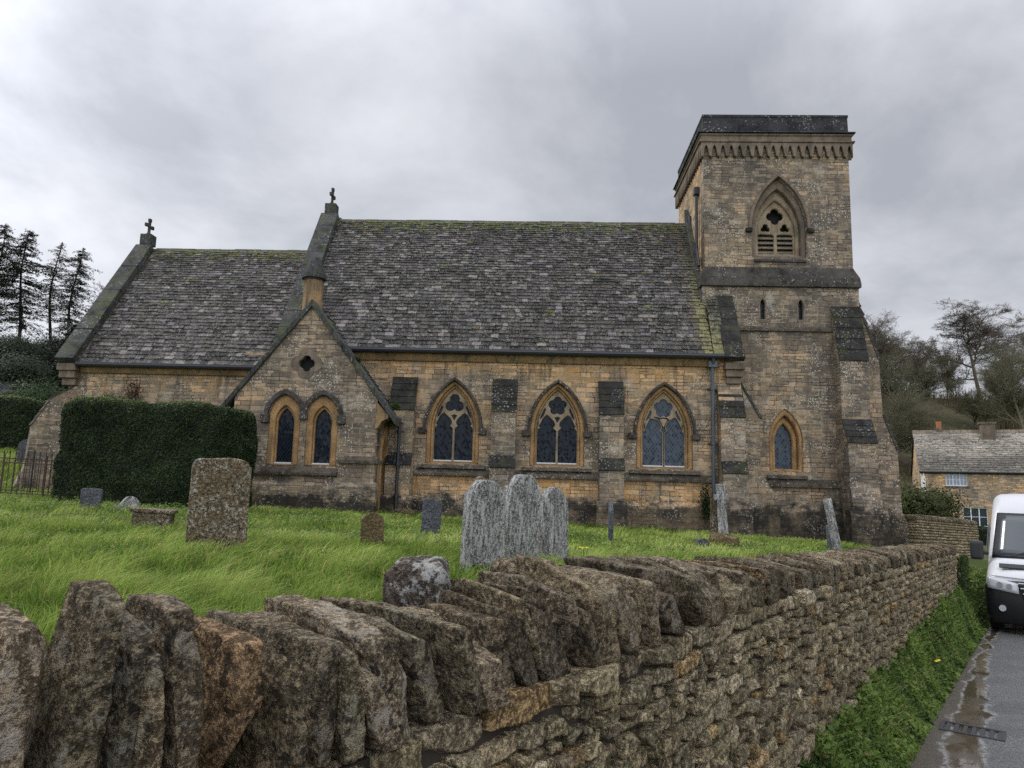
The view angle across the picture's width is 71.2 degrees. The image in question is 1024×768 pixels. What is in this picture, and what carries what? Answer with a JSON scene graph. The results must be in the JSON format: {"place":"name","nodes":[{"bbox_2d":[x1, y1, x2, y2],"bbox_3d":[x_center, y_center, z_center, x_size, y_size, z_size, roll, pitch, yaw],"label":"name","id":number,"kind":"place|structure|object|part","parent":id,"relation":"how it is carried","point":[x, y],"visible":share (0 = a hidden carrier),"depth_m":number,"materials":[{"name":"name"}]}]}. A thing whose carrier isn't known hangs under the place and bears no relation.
{"place":"outdoors","nodes":[
{"label":"outdoors","id":0,"kind":"place"},
{"bbox_2d":[0,344,1023,767],"bbox_3d":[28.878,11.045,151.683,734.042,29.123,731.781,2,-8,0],"label":"ground","id":1,"kind":"structure","parent":0,"point":[954,420],"depth_m":24.21,"materials":[{"name":"green plant"}]},
{"bbox_2d":[0,223,27,324],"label":"pine tree","id":2,"kind":"object","parent":1,"relation":"on","point":[3,246],"visible":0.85,"depth_m":93.22,"materials":[{"name":"green plant"}]},
{"bbox_2d":[0,381,34,395],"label":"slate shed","id":3,"kind":"structure","parent":1,"relation":"on","point":[4,386],"depth_m":54.30,"materials":[{"name":"stone"}]},
{"bbox_2d":[0,329,36,362],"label":"rounded tree","id":4,"kind":"object","parent":1,"relation":"on","point":[10,336],"visible":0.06,"depth_m":67.87,"materials":[{"name":"green plant"}]},
{"bbox_2d":[16,439,27,461],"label":"headstone","id":5,"kind":"object","parent":1,"relation":"on","point":[22,445],"visible":0.31,"depth_m":26.71,"materials":[{"name":"stone"}]},
{"bbox_2d":[0,395,46,448],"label":"clipped hedge","id":6,"kind":"object","parent":1,"relation":"on","point":[18,414],"visible":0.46,"depth_m":30.57,"materials":[{"name":"green plant"}]},
{"bbox_2d":[0,330,50,374],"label":"rounded tree","id":7,"kind":"object","parent":1,"relation":"on","point":[15,347],"visible":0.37,"depth_m":60.85,"materials":[{"name":"green plant"}]},
{"bbox_2d":[0,454,52,496],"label":"grave railings","id":8,"kind":"object","parent":1,"relation":"on","point":[25,463],"visible":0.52,"depth_m":17.21,"materials":[{"name":"metal"}]},
{"bbox_2d":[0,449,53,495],"bbox_3d":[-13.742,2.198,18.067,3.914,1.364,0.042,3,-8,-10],"label":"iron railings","id":9,"kind":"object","parent":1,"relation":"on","point":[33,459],"visible":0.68,"depth_m":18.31,"materials":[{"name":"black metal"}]},
{"bbox_2d":[0,230,62,338],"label":"pine tree","id":10,"kind":"object","parent":1,"relation":"on","point":[19,308],"visible":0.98,"depth_m":94.30,"materials":[{"name":"green plant"}]},
{"bbox_2d":[0,345,63,392],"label":"rounded tree","id":11,"kind":"object","parent":1,"relation":"on","point":[17,370],"visible":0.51,"depth_m":55.30,"materials":[{"name":"green plant"}]},
{"bbox_2d":[0,374,64,400],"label":"rounded tree","id":12,"kind":"object","parent":1,"relation":"on","point":[41,391],"visible":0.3,"depth_m":52.55,"materials":[{"name":"green plant"}]},
{"bbox_2d":[18,329,69,367],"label":"rounded tree","id":13,"kind":"object","parent":1,"relation":"on","point":[50,357],"visible":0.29,"depth_m":65.50,"materials":[{"name":"green plant"}]},
{"bbox_2d":[32,361,67,391],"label":"fir tree","id":14,"kind":"object","parent":1,"relation":"on","point":[57,373],"visible":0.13,"depth_m":57.77,"materials":[{"name":"green plant"}]},
{"bbox_2d":[30,242,73,339],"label":"pine tree","id":15,"kind":"object","parent":1,"relation":"on","point":[60,247],"visible":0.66,"depth_m":98.55,"materials":[{"name":"green plant"}]},
{"bbox_2d":[36,322,76,387],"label":"fir tree","id":16,"kind":"object","parent":1,"relation":"on","point":[73,327],"visible":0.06,"depth_m":62.18,"materials":[{"name":"green plant"}]},
{"bbox_2d":[56,319,78,338],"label":"rounded tree","id":17,"kind":"object","parent":1,"relation":"on","point":[66,329],"visible":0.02,"depth_m":71.55,"materials":[{"name":"green plant"}]},
{"bbox_2d":[37,248,100,332],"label":"pine tree","id":18,"kind":"object","parent":1,"relation":"on","point":[75,281],"visible":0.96,"depth_m":96.19,"materials":[{"name":"green plant"}]},
{"bbox_2d":[79,488,102,508],"bbox_3d":[-8.622,2.520,14.606,0.390,0.775,0.125,5,-11,-14],"label":"headstone","id":19,"kind":"object","parent":1,"relation":"on","point":[91,495],"visible":0.52,"depth_m":14.59,"materials":[{"name":"stone"}]},
{"bbox_2d":[90,281,104,302],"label":"bare tree","id":20,"kind":"object","parent":1,"relation":"on","point":[102,287],"visible":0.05,"depth_m":101.83,"materials":[{"name":"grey plant"}]},
{"bbox_2d":[115,496,139,509],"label":"headstone","id":21,"kind":"object","parent":1,"relation":"on","point":[133,501],"visible":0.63,"depth_m":14.89,"materials":[{"name":"grey stone"}]},
{"bbox_2d":[130,507,177,527],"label":"tomb slab","id":22,"kind":"structure","parent":1,"relation":"on","point":[161,517],"depth_m":11.85,"materials":[{"name":"beige stone"}]},
{"bbox_2d":[50,393,260,507],"bbox_3d":[-8.789,1.838,17.796,4.461,2.975,2.540,1,-8,2],"label":"clipped hedge","id":23,"kind":"object","parent":1,"relation":"on","point":[115,449],"visible":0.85,"depth_m":16.83,"materials":[{"name":"green plant"}]},
{"bbox_2d":[185,458,251,551],"bbox_3d":[-3.657,1.680,8.898,0.705,1.516,0.136,3,-10,-16],"label":"headstone","id":24,"kind":"object","parent":1,"relation":"on","point":[218,503],"visible":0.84,"depth_m":8.88,"materials":[{"name":"beige stone"}]},
{"bbox_2d":[360,512,383,545],"bbox_3d":[-2.059,2.324,10.518,0.345,0.856,0.136,1,-10,-10],"label":"headstone","id":25,"kind":"object","parent":1,"relation":"on","point":[372,525],"visible":0.56,"depth_m":10.49,"materials":[{"name":"stone"}]},
{"bbox_2d":[388,507,421,513],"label":"dry weeds","id":26,"kind":"object","parent":1,"relation":"on","point":[406,511],"visible":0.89,"depth_m":20.56,"materials":[{"name":"brown plant"}]},
{"bbox_2d":[420,499,441,535],"bbox_3d":[-1.519,2.663,13.358,0.372,1.018,0.106,5,-12,-8],"label":"headstone","id":27,"kind":"object","parent":1,"relation":"on","point":[431,513],"visible":0.67,"depth_m":13.35,"materials":[{"name":"stone"}]},
{"bbox_2d":[13,114,908,547],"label":"church","id":28,"kind":"structure","parent":1,"relation":"on","point":[651,374],"depth_m":22.62,"materials":[{"name":"stone"}]},
{"bbox_2d":[123,373,141,400],"bbox_3d":[-11.816,0.321,22.368,0.673,1.316,0.361,2,-8,0],"label":"shrub","id":29,"kind":"object","parent":28,"relation":"attached to","point":[135,390],"visible":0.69,"depth_m":22.35,"materials":[{"name":"brown plant"}]},
{"bbox_2d":[263,389,303,464],"bbox_3d":[-6.464,1.225,20.385,1.200,2.154,0.390,1,-8,2],"label":"window","id":30,"kind":"structure","parent":28,"relation":"in","point":[284,423],"depth_m":20.38,"materials":[{"name":"stone"}]},
{"bbox_2d":[303,390,342,465],"bbox_3d":[-5.380,1.249,20.338,1.200,2.154,0.390,1,-8,2],"label":"window","id":31,"kind":"structure","parent":28,"relation":"in","point":[322,428],"depth_m":20.33,"materials":[{"name":"stone"}]},
{"bbox_2d":[389,402,401,409],"bbox_3d":[-3.336,0.637,20.511,0.414,0.222,0.324,9,-11,-39],"label":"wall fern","id":32,"kind":"object","parent":28,"relation":"on","point":[395,406],"depth_m":20.46,"materials":[{"name":"green plant"}]},
{"bbox_2d":[417,377,485,468],"bbox_3d":[-1.828,1.206,22.232,2.110,2.823,0.465,1,-8,2],"label":"window","id":33,"kind":"structure","parent":28,"relation":"in","point":[452,430],"depth_m":22.29,"materials":[{"name":"stone"}]},
{"bbox_2d":[522,379,591,471],"bbox_3d":[1.388,1.275,22.093,2.130,2.823,0.465,1,-8,2],"label":"window","id":34,"kind":"structure","parent":28,"relation":"in","point":[558,440],"depth_m":22.15,"materials":[{"name":"stone"}]},
{"bbox_2d":[629,382,700,474],"bbox_3d":[4.655,1.346,21.952,2.170,2.823,0.465,1,-8,2],"label":"window","id":35,"kind":"structure","parent":28,"relation":"in","point":[662,430],"depth_m":22.00,"materials":[{"name":"glass"}]},
{"bbox_2d":[698,477,712,528],"bbox_3d":[5.729,3.528,21.119,0.436,1.532,0.335,2,-8,0],"label":"wall ivy","id":36,"kind":"object","parent":28,"relation":"attached to","point":[705,503],"depth_m":21.09,"materials":[{"name":"green plant"}]},
{"bbox_2d":[759,297,766,320],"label":"slit window","id":37,"kind":"structure","parent":28,"relation":"in","point":[762,302],"depth_m":23.29,"materials":[{"name":"grey stone"}]},
{"bbox_2d":[745,173,814,262],"bbox_3d":[8.854,-5.472,23.968,2.220,3.055,0.820,1,-8,2],"label":"belfry window","id":38,"kind":"structure","parent":28,"relation":"in","point":[776,225],"depth_m":23.97,"materials":[{"name":"grey stone"}]},
{"bbox_2d":[767,409,807,478],"bbox_3d":[8.650,1.897,22.700,1.240,2.210,0.520,1,-8,2],"label":"window","id":39,"kind":"structure","parent":28,"relation":"in","point":[785,438],"depth_m":22.76,"materials":[{"name":"stone"}]},
{"bbox_2d":[797,298,805,321],"bbox_3d":[9.367,-2.400,23.257,0.270,0.800,0.200,1,-8,2],"label":"slit window","id":40,"kind":"structure","parent":28,"relation":"in","point":[800,303],"depth_m":23.21,"materials":[{"name":"grey stone"}]},
{"bbox_2d":[473,476,484,481],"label":"headstone","id":41,"kind":"object","parent":1,"relation":"on","point":[480,477],"visible":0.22,"depth_m":16.31,"materials":[{"name":"beige stone"}]},
{"bbox_2d":[0,543,961,767],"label":"stone wall","id":42,"kind":"structure","parent":1,"relation":"on","point":[640,661],"depth_m":2.02,"materials":[{"name":"brown stone"}]},
{"bbox_2d":[955,555,971,600],"bbox_3d":[8.406,3.794,13.338,0.269,1.190,1.052,-4,-10,35],"label":"ivy","id":43,"kind":"object","parent":42,"relation":"attached to","point":[963,562],"visible":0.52,"depth_m":13.12,"materials":[{"name":"green plant"}]},
{"bbox_2d":[459,479,505,571],"bbox_3d":[-0.337,1.776,8.065,0.472,1.381,0.166,8,-7,-33],"label":"headstone","id":44,"kind":"object","parent":1,"relation":"on","point":[483,522],"visible":0.77,"depth_m":8.00,"materials":[{"name":"grey stone"}]},
{"bbox_2d":[0,447,971,647],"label":"grass","id":45,"kind":"structure","parent":1,"relation":"on","point":[313,549],"depth_m":8.29,"materials":[{"name":"green plant"}]},
{"bbox_2d":[502,474,540,557],"bbox_3d":[0.102,1.841,8.675,0.459,1.475,0.168,9,-10,-32],"label":"headstone","id":46,"kind":"object","parent":1,"relation":"on","point":[522,516],"visible":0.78,"depth_m":8.63,"materials":[{"name":"grey stone"}]},
{"bbox_2d":[538,487,567,564],"bbox_3d":[0.520,2.003,9.156,0.409,1.355,0.155,6,-9,-33],"label":"headstone","id":47,"kind":"object","parent":1,"relation":"on","point":[553,530],"visible":0.72,"depth_m":9.11,"materials":[{"name":"grey stone"}]},
{"bbox_2d":[608,502,613,545],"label":"headstone","id":48,"kind":"object","parent":1,"relation":"on","point":[610,520],"visible":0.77,"depth_m":13.66,"materials":[{"name":"stone"}]},
{"bbox_2d":[695,538,709,546],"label":"headstone","id":49,"kind":"object","parent":1,"relation":"on","point":[700,541],"visible":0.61,"depth_m":14.86,"materials":[{"name":"stone"}]},
{"bbox_2d":[709,484,739,546],"bbox_3d":[4.642,2.910,15.665,0.647,1.434,0.594,-1,-9,18],"label":"stone cross","id":50,"kind":"object","parent":1,"relation":"on","point":[722,534],"visible":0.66,"depth_m":15.63,"materials":[{"name":"grey stone"}]},
{"bbox_2d":[826,525,832,549],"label":"headstone","id":51,"kind":"object","parent":1,"relation":"on","point":[829,543],"visible":0.19,"depth_m":16.16,"materials":[{"name":"stone"}]},
{"bbox_2d":[823,498,841,549],"bbox_3d":[6.835,3.195,15.151,0.176,1.526,0.611,-12,-13,22],"label":"headstone","id":52,"kind":"object","parent":1,"relation":"on","point":[832,524],"visible":0.72,"depth_m":14.92,"materials":[{"name":"grey stone"}]},
{"bbox_2d":[881,388,893,413],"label":"bare tree","id":53,"kind":"object","parent":1,"relation":"on","point":[886,401],"visible":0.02,"depth_m":80.88,"materials":[{"name":"brown plant"}]},
{"bbox_2d":[797,546,990,767],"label":"verge plants","id":54,"kind":"object","parent":1,"relation":"on","point":[901,701],"visible":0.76,"depth_m":6.28,"materials":[{"name":"green plant"}]},
{"bbox_2d":[870,326,923,396],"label":"bare tree","id":55,"kind":"object","parent":1,"relation":"on","point":[892,345],"visible":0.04,"depth_m":105.16,"materials":[{"name":"brown plant"}]},
{"bbox_2d":[864,309,931,381],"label":"bare tree","id":56,"kind":"object","parent":1,"relation":"on","point":[876,333],"visible":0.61,"depth_m":96.37,"materials":[{"name":"brown plant"}]},
{"bbox_2d":[879,348,938,409],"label":"bare tree","id":57,"kind":"object","parent":1,"relation":"on","point":[901,383],"visible":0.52,"depth_m":89.41,"materials":[{"name":"brown plant"}]},
{"bbox_2d":[882,393,942,451],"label":"bare tree","id":58,"kind":"object","parent":1,"relation":"on","point":[906,412],"visible":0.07,"depth_m":76.87,"materials":[{"name":"brown plant"}]},
{"bbox_2d":[882,386,951,456],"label":"bare tree","id":59,"kind":"object","parent":1,"relation":"on","point":[902,431],"visible":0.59,"depth_m":72.13,"materials":[{"name":"brown plant"}]},
{"bbox_2d":[906,333,940,401],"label":"bare tree","id":60,"kind":"object","parent":1,"relation":"on","point":[928,351],"visible":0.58,"depth_m":105.89,"materials":[{"name":"brown plant"}]},
{"bbox_2d":[883,357,965,411],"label":"bare tree","id":61,"kind":"object","parent":1,"relation":"on","point":[929,385],"visible":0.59,"depth_m":93.30,"materials":[{"name":"brown plant"}]},
{"bbox_2d":[931,659,941,671],"bbox_3d":[4.594,3.056,7.751,0.139,0.133,0.135,2,-8,0],"label":"flower clump","id":62,"kind":"object","parent":1,"relation":"on","point":[936,663],"visible":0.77,"depth_m":7.75,"materials":[{"name":"yellow plant"}]},
{"bbox_2d":[900,477,976,529],"bbox_3d":[20.371,6.319,35.471,4.962,3.487,3.639,2,-8,0],"label":"evergreen bush","id":63,"kind":"object","parent":1,"relation":"on","point":[930,503],"visible":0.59,"depth_m":34.86,"materials":[{"name":"green plant"}]},
{"bbox_2d":[904,514,979,558],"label":"garden wall","id":64,"kind":"structure","parent":1,"relation":"on","point":[959,534],"depth_m":25.60,"materials":[{"name":"stone"}]},
{"bbox_2d":[932,345,966,398],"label":"bare tree","id":65,"kind":"object","parent":1,"relation":"on","point":[948,374],"visible":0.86,"depth_m":108.03,"materials":[{"name":"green plant"}]},
{"bbox_2d":[881,385,1023,489],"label":"hillside scrub","id":66,"kind":"object","parent":1,"relation":"on","point":[944,399],"visible":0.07,"depth_m":99.57,"materials":[{"name":"green plant"}]},
{"bbox_2d":[888,297,1023,399],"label":"bare tree","id":67,"kind":"object","parent":1,"relation":"on","point":[983,332],"visible":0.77,"depth_m":109.28,"materials":[{"name":"brown plant"}]},
{"bbox_2d":[941,374,975,397],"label":"bare tree","id":68,"kind":"object","parent":1,"relation":"on","point":[955,389],"visible":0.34,"depth_m":129.05,"materials":[{"name":"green plant"}]},
{"bbox_2d":[910,421,1023,526],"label":"cottage","id":69,"kind":"structure","parent":1,"relation":"on","point":[983,466],"depth_m":45.29,"materials":[{"name":"stone"}]},
{"bbox_2d":[945,474,969,487],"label":"window","id":70,"kind":"structure","parent":69,"relation":"in","point":[955,480],"depth_m":45.00,"materials":[{"name":"white glass"}]},
{"bbox_2d":[962,507,987,526],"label":"window","id":71,"kind":"structure","parent":69,"relation":"in","point":[981,517],"depth_m":44.30,"materials":[{"name":"white paint"}]},
{"bbox_2d":[952,391,995,429],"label":"bare tree","id":72,"kind":"object","parent":1,"relation":"on","point":[969,402],"visible":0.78,"depth_m":89.58,"materials":[{"name":"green plant"}]},
{"bbox_2d":[974,525,990,545],"bbox_3d":[27.397,8.857,39.484,6.620,2.068,1.882,2,-8,0],"label":"garden hedge","id":73,"kind":"object","parent":1,"relation":"on","point":[982,532],"visible":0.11,"depth_m":38.86,"materials":[{"name":"green plant"}]},
{"bbox_2d":[968,345,1023,429],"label":"bare tree","id":74,"kind":"object","parent":1,"relation":"on","point":[1006,394],"visible":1,"depth_m":86.91,"materials":[{"name":"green plant"}]},
{"bbox_2d":[972,339,1023,395],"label":"bare tree","id":75,"kind":"object","parent":1,"relation":"on","point":[998,356],"visible":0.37,"depth_m":98.64,"materials":[{"name":"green plant"}]},
{"bbox_2d":[1009,328,1023,356],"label":"bare tree","id":76,"kind":"object","parent":1,"relation":"on","point":[1019,340],"visible":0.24,"depth_m":118.83,"materials":[{"name":"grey plant"}]},
{"bbox_2d":[0,0,1023,399],"label":"sky","id":77,"kind":"structure","parent":0,"point":[221,124],"materials":[{"name":"grey"}]},
{"bbox_2d":[908,624,1023,767],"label":"road","id":78,"kind":"structure","parent":0,"point":[988,690],"depth_m":6.70,"materials":[{"name":"grey asphalt"}]},
{"bbox_2d":[939,720,1005,741],"bbox_3d":[3.865,2.909,6.000,0.460,0.012,0.300,-4,-10,35],"label":"storm drain","id":79,"kind":"object","parent":78,"relation":"on","point":[1002,736],"visible":1,"depth_m":5.99,"materials":[{"name":"metal"}]},
{"bbox_2d":[970,494,1023,628],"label":"parked van","id":80,"kind":"object","parent":78,"relation":"on","point":[1004,587],"visible":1,"depth_m":13.62,"materials":[{"name":"white paint"}]},
{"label":"side window","id":81,"kind":"part","parent":80,"relation":"part of","materials":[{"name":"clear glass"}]}
]}

